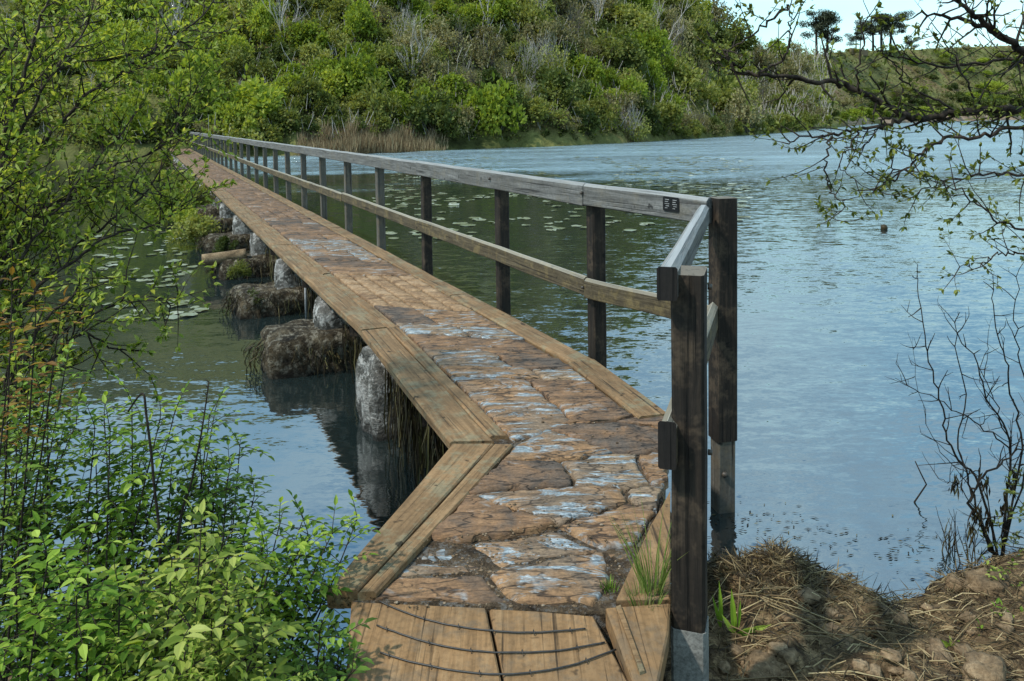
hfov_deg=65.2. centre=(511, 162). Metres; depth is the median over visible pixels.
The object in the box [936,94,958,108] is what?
shrub
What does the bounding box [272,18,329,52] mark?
shrub
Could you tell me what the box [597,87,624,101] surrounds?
shrub
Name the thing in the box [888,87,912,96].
shrub
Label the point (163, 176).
marsh shrub
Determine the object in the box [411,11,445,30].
shrub
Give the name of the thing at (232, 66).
shrub
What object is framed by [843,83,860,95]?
shrub
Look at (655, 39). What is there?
shrub
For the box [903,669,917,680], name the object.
stone
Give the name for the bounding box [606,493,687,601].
grass tuft
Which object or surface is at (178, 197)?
marsh shrub
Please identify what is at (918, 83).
heather
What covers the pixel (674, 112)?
shrub
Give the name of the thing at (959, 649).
stone
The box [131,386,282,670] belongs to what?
elder shrub
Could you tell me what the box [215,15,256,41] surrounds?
shrub
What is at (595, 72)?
shrub
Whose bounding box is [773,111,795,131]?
shrub
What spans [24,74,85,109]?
shrub
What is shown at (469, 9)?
shrub
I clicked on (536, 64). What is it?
shrub
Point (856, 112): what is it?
shrub
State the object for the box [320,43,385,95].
shrub
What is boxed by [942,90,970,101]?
shrub
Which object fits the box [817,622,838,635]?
stone
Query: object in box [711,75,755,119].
shrub
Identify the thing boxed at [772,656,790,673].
stone
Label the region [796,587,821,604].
stone
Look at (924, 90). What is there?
shrub
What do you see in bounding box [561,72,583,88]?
shrub
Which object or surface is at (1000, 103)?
shrub
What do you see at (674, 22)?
dead tree
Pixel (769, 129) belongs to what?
shrub
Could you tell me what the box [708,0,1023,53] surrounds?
sky
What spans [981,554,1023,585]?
shrub
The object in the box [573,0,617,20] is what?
shrub
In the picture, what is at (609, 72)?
shrub
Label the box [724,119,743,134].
shrub
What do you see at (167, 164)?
marsh shrub
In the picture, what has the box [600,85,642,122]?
shrub
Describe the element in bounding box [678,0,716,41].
shrub
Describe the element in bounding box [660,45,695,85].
shrub
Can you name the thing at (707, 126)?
shrub
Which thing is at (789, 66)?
shrub
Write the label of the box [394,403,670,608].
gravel
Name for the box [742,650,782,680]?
stone
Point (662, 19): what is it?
shrub
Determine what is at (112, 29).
shrub
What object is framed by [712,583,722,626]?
sprout
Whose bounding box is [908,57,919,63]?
shrub
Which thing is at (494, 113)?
shrub
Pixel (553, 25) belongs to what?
shrub
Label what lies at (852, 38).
pine tree
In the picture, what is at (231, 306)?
waterweed
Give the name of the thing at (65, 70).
shrub
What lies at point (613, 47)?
shrub
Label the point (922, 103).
shrub
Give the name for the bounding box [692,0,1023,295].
overhanging tree
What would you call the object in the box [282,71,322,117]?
shrub
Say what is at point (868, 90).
shrub
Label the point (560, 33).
shrub
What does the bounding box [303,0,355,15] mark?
shrub
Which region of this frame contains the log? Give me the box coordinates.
[202,248,246,265]
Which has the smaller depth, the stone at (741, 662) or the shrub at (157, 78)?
the stone at (741, 662)
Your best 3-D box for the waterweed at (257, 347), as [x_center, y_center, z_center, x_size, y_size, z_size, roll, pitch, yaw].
[-1.834,1.786,7.666,1.361,0.497,1.074,-1,3,0]
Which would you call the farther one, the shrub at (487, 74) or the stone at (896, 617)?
the shrub at (487, 74)
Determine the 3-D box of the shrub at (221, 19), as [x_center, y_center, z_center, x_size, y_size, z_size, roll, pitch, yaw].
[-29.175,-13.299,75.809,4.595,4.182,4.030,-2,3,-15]
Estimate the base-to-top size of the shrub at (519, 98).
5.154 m
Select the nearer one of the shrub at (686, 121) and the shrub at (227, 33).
the shrub at (227, 33)
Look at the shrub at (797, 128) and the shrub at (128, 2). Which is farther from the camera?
the shrub at (797, 128)
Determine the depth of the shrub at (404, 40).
75.62 m
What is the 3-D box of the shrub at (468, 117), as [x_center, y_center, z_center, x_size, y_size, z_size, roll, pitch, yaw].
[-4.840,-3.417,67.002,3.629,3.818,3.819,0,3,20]
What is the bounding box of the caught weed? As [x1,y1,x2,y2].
[948,464,1021,548]
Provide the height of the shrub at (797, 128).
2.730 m
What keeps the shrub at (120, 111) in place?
on the hills
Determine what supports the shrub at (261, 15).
on the hills
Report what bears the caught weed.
hanging from the bare shrub at (1006, 524)
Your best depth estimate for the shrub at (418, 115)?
64.80 m
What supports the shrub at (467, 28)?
on the hills
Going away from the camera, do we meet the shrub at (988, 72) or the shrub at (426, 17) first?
the shrub at (426, 17)
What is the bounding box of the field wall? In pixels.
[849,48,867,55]
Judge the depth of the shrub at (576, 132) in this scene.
73.24 m
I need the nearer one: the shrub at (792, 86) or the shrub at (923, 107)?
the shrub at (792, 86)
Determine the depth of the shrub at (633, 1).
115.88 m
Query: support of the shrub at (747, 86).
on the hills
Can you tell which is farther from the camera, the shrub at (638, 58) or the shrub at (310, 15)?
the shrub at (638, 58)
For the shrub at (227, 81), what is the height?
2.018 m
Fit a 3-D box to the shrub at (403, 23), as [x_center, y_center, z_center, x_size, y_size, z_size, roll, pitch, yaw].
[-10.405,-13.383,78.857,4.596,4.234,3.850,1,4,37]
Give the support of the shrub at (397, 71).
on the hills
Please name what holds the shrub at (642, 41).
on the hills
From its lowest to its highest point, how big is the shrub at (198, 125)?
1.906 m
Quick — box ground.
[6,550,1023,680]
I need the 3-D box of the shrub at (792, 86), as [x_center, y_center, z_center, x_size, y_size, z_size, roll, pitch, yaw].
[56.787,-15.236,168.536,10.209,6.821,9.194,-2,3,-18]
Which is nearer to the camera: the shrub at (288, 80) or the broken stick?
the broken stick
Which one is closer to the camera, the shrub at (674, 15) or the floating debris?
the floating debris
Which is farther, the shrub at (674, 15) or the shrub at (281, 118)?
the shrub at (674, 15)
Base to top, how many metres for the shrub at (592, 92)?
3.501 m
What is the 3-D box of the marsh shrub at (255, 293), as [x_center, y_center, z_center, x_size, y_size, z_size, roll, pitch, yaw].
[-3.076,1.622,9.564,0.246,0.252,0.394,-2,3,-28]
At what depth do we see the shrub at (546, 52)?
82.62 m
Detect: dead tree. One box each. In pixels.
[159,0,196,56]
[261,0,310,36]
[395,19,435,82]
[479,0,494,27]
[534,0,546,16]
[588,0,605,31]
[651,0,696,41]
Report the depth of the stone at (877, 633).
3.17 m
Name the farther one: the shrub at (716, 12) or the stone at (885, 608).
the shrub at (716, 12)
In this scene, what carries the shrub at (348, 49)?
on the hills
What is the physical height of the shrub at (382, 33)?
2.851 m
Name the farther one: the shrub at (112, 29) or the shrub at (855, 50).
the shrub at (855, 50)
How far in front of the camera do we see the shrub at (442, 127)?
65.18 m
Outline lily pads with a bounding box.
[92,156,753,318]
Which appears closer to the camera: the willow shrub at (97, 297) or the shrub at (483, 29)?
the willow shrub at (97, 297)
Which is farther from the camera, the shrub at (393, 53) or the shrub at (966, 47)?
the shrub at (966, 47)
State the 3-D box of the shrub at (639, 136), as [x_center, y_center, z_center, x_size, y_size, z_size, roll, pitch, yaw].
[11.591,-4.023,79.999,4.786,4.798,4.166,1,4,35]
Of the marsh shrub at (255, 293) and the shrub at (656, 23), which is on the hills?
the shrub at (656, 23)
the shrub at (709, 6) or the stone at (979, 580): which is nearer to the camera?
the stone at (979, 580)
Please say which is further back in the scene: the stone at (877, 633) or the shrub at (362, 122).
the shrub at (362, 122)
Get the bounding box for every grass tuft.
[599,575,621,593]
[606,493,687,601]
[624,575,668,610]
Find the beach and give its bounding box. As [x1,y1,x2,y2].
[848,115,1021,125]
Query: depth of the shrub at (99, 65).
64.76 m
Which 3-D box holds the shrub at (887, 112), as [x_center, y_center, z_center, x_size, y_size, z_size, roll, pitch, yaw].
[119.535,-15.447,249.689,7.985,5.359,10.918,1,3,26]
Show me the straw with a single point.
(794, 587)
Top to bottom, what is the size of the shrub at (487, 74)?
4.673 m
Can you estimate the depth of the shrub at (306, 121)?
60.29 m
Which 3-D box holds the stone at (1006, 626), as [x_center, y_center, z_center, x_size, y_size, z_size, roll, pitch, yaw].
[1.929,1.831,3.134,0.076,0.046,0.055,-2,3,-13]
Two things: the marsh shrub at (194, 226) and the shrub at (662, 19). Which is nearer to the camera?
the marsh shrub at (194, 226)
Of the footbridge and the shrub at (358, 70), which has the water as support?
the footbridge
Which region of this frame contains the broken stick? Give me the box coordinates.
[914,461,926,501]
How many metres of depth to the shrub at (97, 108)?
57.49 m
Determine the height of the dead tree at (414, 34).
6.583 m
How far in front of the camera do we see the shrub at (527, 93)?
74.69 m
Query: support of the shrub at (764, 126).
on the hills
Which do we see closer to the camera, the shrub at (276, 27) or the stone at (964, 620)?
the stone at (964, 620)
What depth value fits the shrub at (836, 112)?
173.34 m
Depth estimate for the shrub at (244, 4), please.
77.59 m
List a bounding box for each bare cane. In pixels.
[127,392,161,668]
[176,378,209,658]
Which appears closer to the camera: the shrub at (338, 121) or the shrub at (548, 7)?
the shrub at (338, 121)
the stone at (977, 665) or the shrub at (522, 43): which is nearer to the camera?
the stone at (977, 665)
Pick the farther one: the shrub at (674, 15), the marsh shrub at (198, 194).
the shrub at (674, 15)
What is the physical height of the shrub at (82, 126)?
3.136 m
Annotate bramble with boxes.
[267,608,377,680]
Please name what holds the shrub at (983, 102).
on the hills
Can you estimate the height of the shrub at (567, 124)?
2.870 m
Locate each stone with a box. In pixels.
[718,661,731,674]
[727,643,744,658]
[739,656,746,664]
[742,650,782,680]
[766,642,787,655]
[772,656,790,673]
[777,648,798,664]
[780,613,795,621]
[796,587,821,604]
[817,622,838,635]
[818,665,828,671]
[822,607,843,621]
[838,634,853,642]
[840,642,855,651]
[851,658,869,672]
[862,663,883,680]
[872,627,885,638]
[879,605,888,615]
[880,647,902,663]
[887,666,903,676]
[893,612,908,627]
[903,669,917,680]
[920,602,935,613]
[925,645,954,669]
[928,637,944,651]
[944,574,964,592]
[952,643,973,658]
[958,611,975,624]
[960,650,1007,680]
[963,568,1010,598]
[966,629,976,637]
[993,621,1014,635]
[1002,612,1013,625]
[1006,671,1014,678]
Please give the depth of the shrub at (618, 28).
98.24 m
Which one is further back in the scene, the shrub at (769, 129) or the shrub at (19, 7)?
the shrub at (769, 129)
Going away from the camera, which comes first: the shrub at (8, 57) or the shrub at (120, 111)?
the shrub at (120, 111)
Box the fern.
[97,569,322,680]
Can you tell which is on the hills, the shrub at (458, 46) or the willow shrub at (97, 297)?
the shrub at (458, 46)
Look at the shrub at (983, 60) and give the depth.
372.21 m
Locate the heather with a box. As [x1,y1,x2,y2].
[775,43,1023,122]
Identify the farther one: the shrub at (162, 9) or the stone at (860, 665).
the shrub at (162, 9)
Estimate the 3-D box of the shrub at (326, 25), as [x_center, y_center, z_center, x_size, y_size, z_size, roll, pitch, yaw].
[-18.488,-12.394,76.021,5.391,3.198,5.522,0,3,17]
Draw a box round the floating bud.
[880,224,887,229]
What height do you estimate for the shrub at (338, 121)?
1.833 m
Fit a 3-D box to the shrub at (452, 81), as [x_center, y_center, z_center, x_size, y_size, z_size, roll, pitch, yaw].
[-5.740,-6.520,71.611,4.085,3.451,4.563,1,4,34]
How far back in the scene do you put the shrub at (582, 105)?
75.71 m
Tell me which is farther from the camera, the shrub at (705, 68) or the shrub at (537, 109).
the shrub at (705, 68)
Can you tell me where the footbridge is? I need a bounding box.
[166,132,736,680]
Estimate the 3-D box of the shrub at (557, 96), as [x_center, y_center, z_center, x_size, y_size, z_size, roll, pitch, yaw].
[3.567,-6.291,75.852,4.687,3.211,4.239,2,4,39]
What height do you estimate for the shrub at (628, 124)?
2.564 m
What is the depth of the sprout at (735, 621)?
3.12 m
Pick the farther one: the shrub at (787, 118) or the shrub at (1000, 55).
the shrub at (1000, 55)
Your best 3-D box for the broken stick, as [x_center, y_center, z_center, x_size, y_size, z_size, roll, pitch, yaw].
[2.391,1.896,4.705,0.087,0.315,0.044,-2,3,-13]
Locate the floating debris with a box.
[707,501,1014,578]
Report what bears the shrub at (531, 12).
on the hills
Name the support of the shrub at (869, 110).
on the hills
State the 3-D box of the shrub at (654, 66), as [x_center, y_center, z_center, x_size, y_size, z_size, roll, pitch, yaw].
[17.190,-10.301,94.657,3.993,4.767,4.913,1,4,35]
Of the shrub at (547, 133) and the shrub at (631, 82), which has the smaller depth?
the shrub at (547, 133)
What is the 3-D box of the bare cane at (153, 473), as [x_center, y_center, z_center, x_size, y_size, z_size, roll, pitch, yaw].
[-1.205,1.347,2.573,0.164,1.238,0.011,-1,3,0]
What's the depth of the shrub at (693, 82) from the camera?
99.64 m
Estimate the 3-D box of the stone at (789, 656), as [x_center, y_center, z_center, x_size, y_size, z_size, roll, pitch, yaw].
[0.998,1.785,2.893,0.077,0.049,0.072,-4,4,-44]
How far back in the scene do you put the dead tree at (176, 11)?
68.83 m
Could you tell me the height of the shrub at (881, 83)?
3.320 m
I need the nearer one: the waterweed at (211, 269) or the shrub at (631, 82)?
the waterweed at (211, 269)
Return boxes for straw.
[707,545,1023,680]
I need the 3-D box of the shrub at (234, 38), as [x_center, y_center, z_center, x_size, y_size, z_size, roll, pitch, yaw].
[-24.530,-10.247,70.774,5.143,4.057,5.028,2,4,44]
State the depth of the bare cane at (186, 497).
2.65 m
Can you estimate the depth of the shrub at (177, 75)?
58.39 m
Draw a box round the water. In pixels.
[0,120,1023,680]
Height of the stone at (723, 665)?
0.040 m
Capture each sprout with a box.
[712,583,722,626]
[722,580,771,635]
[941,636,959,647]
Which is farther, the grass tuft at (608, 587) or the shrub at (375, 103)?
the shrub at (375, 103)
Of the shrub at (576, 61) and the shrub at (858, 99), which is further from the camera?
the shrub at (858, 99)
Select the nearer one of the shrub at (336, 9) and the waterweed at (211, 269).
the waterweed at (211, 269)
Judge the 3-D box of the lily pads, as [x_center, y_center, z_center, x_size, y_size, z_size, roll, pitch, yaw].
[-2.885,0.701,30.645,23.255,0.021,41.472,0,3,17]
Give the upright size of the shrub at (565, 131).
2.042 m
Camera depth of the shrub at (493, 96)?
68.23 m
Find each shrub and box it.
[0,0,243,394]
[0,30,30,43]
[0,61,23,104]
[0,68,237,486]
[0,110,36,146]
[0,266,88,679]
[0,336,122,680]
[0,499,205,680]
[1,0,74,24]
[1,36,30,64]
[3,46,69,83]
[15,97,47,134]
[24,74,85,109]
[31,375,227,680]
[37,121,62,142]
[39,102,84,130]
[44,57,86,76]
[48,9,85,36]
[52,37,79,58]
[61,111,115,149]
[63,83,114,110]
[70,36,138,73]
[72,12,144,53]
[81,8,116,29]
[91,498,305,680]
[92,99,116,119]
[96,0,152,22]
[100,101,153,141]
[102,60,142,84]
[110,87,153,115]
[127,32,179,63]
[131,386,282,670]
[132,0,172,19]
[133,18,155,35]
[134,128,167,143]
[143,66,175,94]
[143,188,198,223]
[147,151,160,166]
[148,154,173,170]
[150,98,205,134]
[152,44,192,75]
[153,12,190,32]
[153,170,165,183]
[154,164,173,175]
[156,0,209,14]
[158,20,189,56]
[161,170,192,182]
[165,211,223,245]
[166,202,199,229]
[167,44,238,128]
[167,175,208,196]
[173,179,214,206]
[178,0,228,31]
[188,25,221,58]
[192,120,222,136]
[194,0,227,11]
[197,489,380,680]
[201,22,255,45]
[203,63,287,124]
[203,99,260,148]
[212,235,238,252]
[213,8,238,25]
[214,43,256,81]
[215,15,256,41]
[215,27,261,63]
[218,74,235,89]
[221,112,283,147]
[226,0,262,18]
[226,258,251,280]
[243,0,298,29]
[243,56,284,83]
[245,0,276,44]
[245,46,269,63]
[247,287,261,305]
[255,38,299,66]
[261,105,300,140]
[266,71,322,99]
[268,17,306,47]
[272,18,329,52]
[273,0,330,16]
[273,60,309,79]
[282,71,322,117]
[291,112,320,136]
[294,39,334,68]
[296,9,325,23]
[298,55,336,80]
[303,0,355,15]
[304,17,342,37]
[310,0,353,23]
[311,89,348,120]
[312,63,359,100]
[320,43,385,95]
[321,114,350,131]
[322,27,352,57]
[335,34,380,63]
[335,90,371,112]
[341,0,381,42]
[346,115,366,130]
[354,76,402,121]
[361,64,406,96]
[362,25,392,45]
[363,112,391,137]
[366,41,400,68]
[370,0,420,9]
[370,2,403,25]
[373,64,411,91]
[378,44,440,79]
[380,22,444,54]
[384,7,433,42]
[386,88,411,105]
[393,98,417,127]
[395,86,470,134]
[404,74,448,98]
[405,0,433,17]
[406,82,439,108]
[409,45,447,82]
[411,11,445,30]
[414,14,463,50]
[415,37,453,67]
[427,109,462,138]
[428,0,457,15]
[430,70,475,103]
[439,12,479,37]
[440,96,458,111]
[441,20,480,64]
[441,54,454,75]
[447,100,478,138]
[451,55,483,89]
[453,0,494,25]
[453,66,527,135]
[463,20,505,46]
[464,30,508,70]
[470,102,501,128]
[471,63,514,92]
[479,0,522,26]
[492,21,523,46]
[496,61,517,79]
[500,0,525,24]
[503,37,546,66]
[503,77,535,130]
[505,0,558,36]
[510,0,560,11]
[510,12,560,54]
[513,35,547,81]
[515,77,538,97]
[523,94,571,124]
[529,63,590,111]
[529,65,555,87]
[529,79,569,107]
[533,29,572,69]
[536,15,582,44]
[536,124,550,136]
[547,0,582,18]
[549,105,583,130]
[554,38,582,64]
[554,49,591,74]
[557,93,591,113]
[557,127,579,139]
[558,2,593,35]
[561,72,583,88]
[568,123,579,139]
[569,104,601,134]
[570,55,610,89]
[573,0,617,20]
[574,35,601,57]
[580,80,608,103]
[583,94,621,127]
[589,16,613,39]
[589,27,637,66]
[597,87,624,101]
[598,0,656,31]
[600,33,649,78]
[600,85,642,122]
[602,66,623,87]
[603,20,632,39]
[611,68,649,103]
[611,128,622,136]
[616,103,651,141]
[617,23,662,61]
[617,67,647,83]
[618,122,636,138]
[620,90,660,129]
[626,0,645,4]
[632,2,659,33]
[634,0,662,15]
[638,26,676,69]
[639,56,667,91]
[647,121,664,136]
[648,27,673,52]
[650,97,687,132]
[652,90,689,109]
[653,7,679,29]
[655,0,690,18]
[659,8,696,58]
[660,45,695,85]
[661,60,720,102]
[662,4,694,46]
[670,121,691,137]
[673,18,726,67]
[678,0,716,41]
[679,109,694,131]
[685,116,701,137]
[689,0,712,15]
[691,53,710,81]
[694,110,709,123]
[696,115,721,133]
[699,124,706,133]
[707,0,735,24]
[709,115,726,136]
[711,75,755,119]
[712,19,734,48]
[712,71,759,100]
[714,39,738,77]
[716,83,768,133]
[717,12,759,53]
[719,112,736,133]
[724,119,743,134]
[745,63,768,84]
[746,112,766,133]
[747,43,777,69]
[749,77,778,107]
[752,35,768,52]
[755,100,778,118]
[760,46,801,83]
[761,113,776,129]
[763,121,774,131]
[764,37,791,57]
[764,90,798,113]
[770,74,809,98]
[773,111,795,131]
[778,112,801,127]
[786,96,829,117]
[788,40,808,58]
[788,50,816,74]
[791,116,811,130]
[794,70,826,99]
[796,108,822,128]
[807,74,820,80]
[826,106,840,116]
[835,96,852,106]
[836,111,857,121]
[842,47,862,53]
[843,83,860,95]
[847,108,866,118]
[850,95,869,104]
[857,105,872,113]
[859,86,876,95]
[863,99,882,109]
[866,112,878,119]
[877,81,888,87]
[882,105,902,117]
[887,257,1023,560]
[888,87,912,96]
[892,101,914,109]
[893,92,921,105]
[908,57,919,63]
[910,87,928,98]
[911,106,937,115]
[913,66,924,71]
[915,98,929,106]
[924,73,939,79]
[926,99,941,105]
[935,57,950,64]
[935,102,961,118]
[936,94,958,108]
[939,49,953,57]
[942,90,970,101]
[947,82,958,89]
[957,77,972,85]
[960,45,972,49]
[964,89,989,100]
[964,96,991,106]
[973,84,984,88]
[973,88,1001,101]
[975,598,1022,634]
[977,57,991,62]
[979,80,1008,91]
[979,463,1023,556]
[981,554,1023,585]
[982,70,992,76]
[993,95,1011,100]
[993,98,1007,105]
[996,52,1009,57]
[1006,91,1023,105]
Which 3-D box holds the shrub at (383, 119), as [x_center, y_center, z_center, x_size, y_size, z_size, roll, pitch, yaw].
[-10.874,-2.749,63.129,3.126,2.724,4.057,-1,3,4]
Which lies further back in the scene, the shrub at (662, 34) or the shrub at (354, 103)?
the shrub at (662, 34)
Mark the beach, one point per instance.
(859, 122)
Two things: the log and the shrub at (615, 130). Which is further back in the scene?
the shrub at (615, 130)
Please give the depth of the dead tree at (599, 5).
98.80 m
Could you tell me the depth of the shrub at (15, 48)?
65.02 m
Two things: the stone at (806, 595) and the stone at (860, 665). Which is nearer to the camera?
the stone at (860, 665)
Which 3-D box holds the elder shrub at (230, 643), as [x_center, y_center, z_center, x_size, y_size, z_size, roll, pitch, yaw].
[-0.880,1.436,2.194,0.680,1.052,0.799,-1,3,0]
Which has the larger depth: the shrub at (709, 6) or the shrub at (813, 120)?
the shrub at (709, 6)
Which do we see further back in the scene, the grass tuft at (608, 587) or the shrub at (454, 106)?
the shrub at (454, 106)
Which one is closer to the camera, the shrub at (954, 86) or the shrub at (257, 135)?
the shrub at (257, 135)
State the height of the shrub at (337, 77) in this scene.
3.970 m
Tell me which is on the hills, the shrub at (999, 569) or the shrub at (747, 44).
the shrub at (747, 44)
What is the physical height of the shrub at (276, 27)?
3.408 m
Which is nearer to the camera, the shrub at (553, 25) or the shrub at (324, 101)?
the shrub at (324, 101)
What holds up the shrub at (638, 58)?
on the hills
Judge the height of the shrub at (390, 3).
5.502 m
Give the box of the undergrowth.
[0,0,835,151]
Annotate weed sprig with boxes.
[936,508,961,553]
[948,511,1002,564]
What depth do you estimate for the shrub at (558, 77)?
74.77 m
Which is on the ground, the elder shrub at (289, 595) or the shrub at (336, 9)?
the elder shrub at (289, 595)
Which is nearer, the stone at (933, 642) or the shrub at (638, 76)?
the stone at (933, 642)
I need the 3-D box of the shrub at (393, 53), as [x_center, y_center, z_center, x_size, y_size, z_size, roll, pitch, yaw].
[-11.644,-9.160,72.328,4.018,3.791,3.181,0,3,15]
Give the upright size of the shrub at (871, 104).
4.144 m
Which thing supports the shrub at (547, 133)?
on the hills
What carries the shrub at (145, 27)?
on the hills
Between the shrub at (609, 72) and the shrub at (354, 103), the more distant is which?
the shrub at (609, 72)
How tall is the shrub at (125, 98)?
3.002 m
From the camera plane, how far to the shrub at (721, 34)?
156.96 m
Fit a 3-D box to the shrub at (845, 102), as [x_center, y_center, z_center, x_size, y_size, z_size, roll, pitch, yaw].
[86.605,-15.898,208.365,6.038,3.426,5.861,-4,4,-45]
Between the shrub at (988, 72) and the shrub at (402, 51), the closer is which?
the shrub at (402, 51)
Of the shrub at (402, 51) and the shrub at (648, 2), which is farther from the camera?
the shrub at (648, 2)
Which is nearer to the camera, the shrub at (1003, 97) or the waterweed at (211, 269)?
the waterweed at (211, 269)
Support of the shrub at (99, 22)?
on the hills
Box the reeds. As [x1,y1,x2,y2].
[295,116,447,155]
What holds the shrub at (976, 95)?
on the hills
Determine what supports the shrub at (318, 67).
on the hills
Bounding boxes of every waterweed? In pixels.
[194,230,250,251]
[204,249,271,278]
[218,277,307,317]
[241,335,362,376]
[264,246,367,383]
[384,368,447,488]
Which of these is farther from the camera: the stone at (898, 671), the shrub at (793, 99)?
the shrub at (793, 99)
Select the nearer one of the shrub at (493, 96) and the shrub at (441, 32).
the shrub at (493, 96)
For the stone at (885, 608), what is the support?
on the ground
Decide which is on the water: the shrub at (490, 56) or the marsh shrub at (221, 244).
the marsh shrub at (221, 244)
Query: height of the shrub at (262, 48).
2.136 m
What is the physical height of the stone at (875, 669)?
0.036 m
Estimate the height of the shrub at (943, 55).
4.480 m
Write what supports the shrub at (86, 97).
on the hills
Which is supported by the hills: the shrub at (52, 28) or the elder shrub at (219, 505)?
the shrub at (52, 28)
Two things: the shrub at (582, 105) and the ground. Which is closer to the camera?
the ground
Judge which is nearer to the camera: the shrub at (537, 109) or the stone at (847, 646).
the stone at (847, 646)
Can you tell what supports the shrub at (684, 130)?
on the hills
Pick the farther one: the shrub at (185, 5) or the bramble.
the shrub at (185, 5)
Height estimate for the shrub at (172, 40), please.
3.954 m
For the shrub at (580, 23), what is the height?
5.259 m
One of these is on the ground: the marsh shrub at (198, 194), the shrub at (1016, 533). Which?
the shrub at (1016, 533)
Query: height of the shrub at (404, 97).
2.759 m
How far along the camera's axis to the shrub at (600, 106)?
77.63 m
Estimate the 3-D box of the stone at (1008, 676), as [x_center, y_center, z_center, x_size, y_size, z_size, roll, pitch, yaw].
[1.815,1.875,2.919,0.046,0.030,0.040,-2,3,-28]
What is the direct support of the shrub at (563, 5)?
on the hills
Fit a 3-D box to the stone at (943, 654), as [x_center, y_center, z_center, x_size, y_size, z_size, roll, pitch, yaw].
[1.586,1.839,2.963,0.092,0.060,0.127,0,3,20]
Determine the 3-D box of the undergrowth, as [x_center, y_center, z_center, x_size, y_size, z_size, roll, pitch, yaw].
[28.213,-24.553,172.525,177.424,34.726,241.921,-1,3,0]
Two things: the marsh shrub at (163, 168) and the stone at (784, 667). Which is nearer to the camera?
the stone at (784, 667)
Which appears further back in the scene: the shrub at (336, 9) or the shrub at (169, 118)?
the shrub at (336, 9)
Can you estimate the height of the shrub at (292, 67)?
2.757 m
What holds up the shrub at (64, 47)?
on the hills
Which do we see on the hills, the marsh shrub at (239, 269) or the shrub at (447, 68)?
the shrub at (447, 68)
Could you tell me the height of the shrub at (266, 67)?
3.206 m
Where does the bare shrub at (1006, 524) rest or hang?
on the ground
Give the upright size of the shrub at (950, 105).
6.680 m
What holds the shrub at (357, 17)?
on the hills
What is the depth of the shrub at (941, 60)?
350.18 m
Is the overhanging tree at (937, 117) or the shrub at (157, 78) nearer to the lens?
the overhanging tree at (937, 117)
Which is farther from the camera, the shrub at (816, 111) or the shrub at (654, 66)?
the shrub at (816, 111)
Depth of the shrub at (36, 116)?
55.76 m
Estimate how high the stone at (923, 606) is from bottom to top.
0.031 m
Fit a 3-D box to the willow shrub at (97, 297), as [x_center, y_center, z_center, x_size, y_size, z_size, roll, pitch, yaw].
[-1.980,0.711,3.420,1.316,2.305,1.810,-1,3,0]
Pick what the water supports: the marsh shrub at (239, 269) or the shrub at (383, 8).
the marsh shrub at (239, 269)
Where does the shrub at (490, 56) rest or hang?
on the hills
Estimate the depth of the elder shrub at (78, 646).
2.03 m
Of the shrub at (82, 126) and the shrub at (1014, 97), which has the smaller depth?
the shrub at (82, 126)
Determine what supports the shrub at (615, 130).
on the hills
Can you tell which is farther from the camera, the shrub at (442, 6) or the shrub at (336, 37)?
the shrub at (442, 6)
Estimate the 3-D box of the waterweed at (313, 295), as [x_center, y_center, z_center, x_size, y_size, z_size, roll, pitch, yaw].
[-2.471,1.511,9.756,0.448,0.630,6.542,-2,3,-24]
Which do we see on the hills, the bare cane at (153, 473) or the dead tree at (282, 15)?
the dead tree at (282, 15)
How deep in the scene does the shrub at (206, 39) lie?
69.33 m
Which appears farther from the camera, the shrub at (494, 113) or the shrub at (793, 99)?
the shrub at (793, 99)
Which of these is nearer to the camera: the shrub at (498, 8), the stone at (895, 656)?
the stone at (895, 656)
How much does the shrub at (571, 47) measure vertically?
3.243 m
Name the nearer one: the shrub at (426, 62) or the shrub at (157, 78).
the shrub at (157, 78)
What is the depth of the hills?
79.89 m
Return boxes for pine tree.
[797,9,842,57]
[843,31,867,48]
[853,10,913,54]
[903,35,921,49]
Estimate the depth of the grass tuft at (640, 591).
2.64 m
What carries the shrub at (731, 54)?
on the hills
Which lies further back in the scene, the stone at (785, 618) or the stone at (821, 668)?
the stone at (785, 618)
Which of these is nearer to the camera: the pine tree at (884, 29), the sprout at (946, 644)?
the sprout at (946, 644)
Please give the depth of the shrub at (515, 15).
89.69 m
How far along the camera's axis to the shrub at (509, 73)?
77.78 m
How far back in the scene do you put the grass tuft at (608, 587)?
2.74 m
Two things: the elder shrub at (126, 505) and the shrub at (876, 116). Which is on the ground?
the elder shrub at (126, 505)
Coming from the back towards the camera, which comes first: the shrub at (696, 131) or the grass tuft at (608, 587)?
the shrub at (696, 131)
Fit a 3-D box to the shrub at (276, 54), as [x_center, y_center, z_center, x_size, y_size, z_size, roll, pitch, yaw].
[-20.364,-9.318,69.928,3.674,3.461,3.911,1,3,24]
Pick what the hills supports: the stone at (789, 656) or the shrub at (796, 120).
the shrub at (796, 120)
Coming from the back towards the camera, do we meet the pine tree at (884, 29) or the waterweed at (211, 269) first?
the pine tree at (884, 29)
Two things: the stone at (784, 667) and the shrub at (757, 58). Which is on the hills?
the shrub at (757, 58)
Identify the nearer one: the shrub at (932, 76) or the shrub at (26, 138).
the shrub at (26, 138)
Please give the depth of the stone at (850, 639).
3.05 m
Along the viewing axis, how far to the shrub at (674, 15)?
120.12 m
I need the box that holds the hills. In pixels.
[0,0,1023,161]
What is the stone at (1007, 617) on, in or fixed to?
on the ground

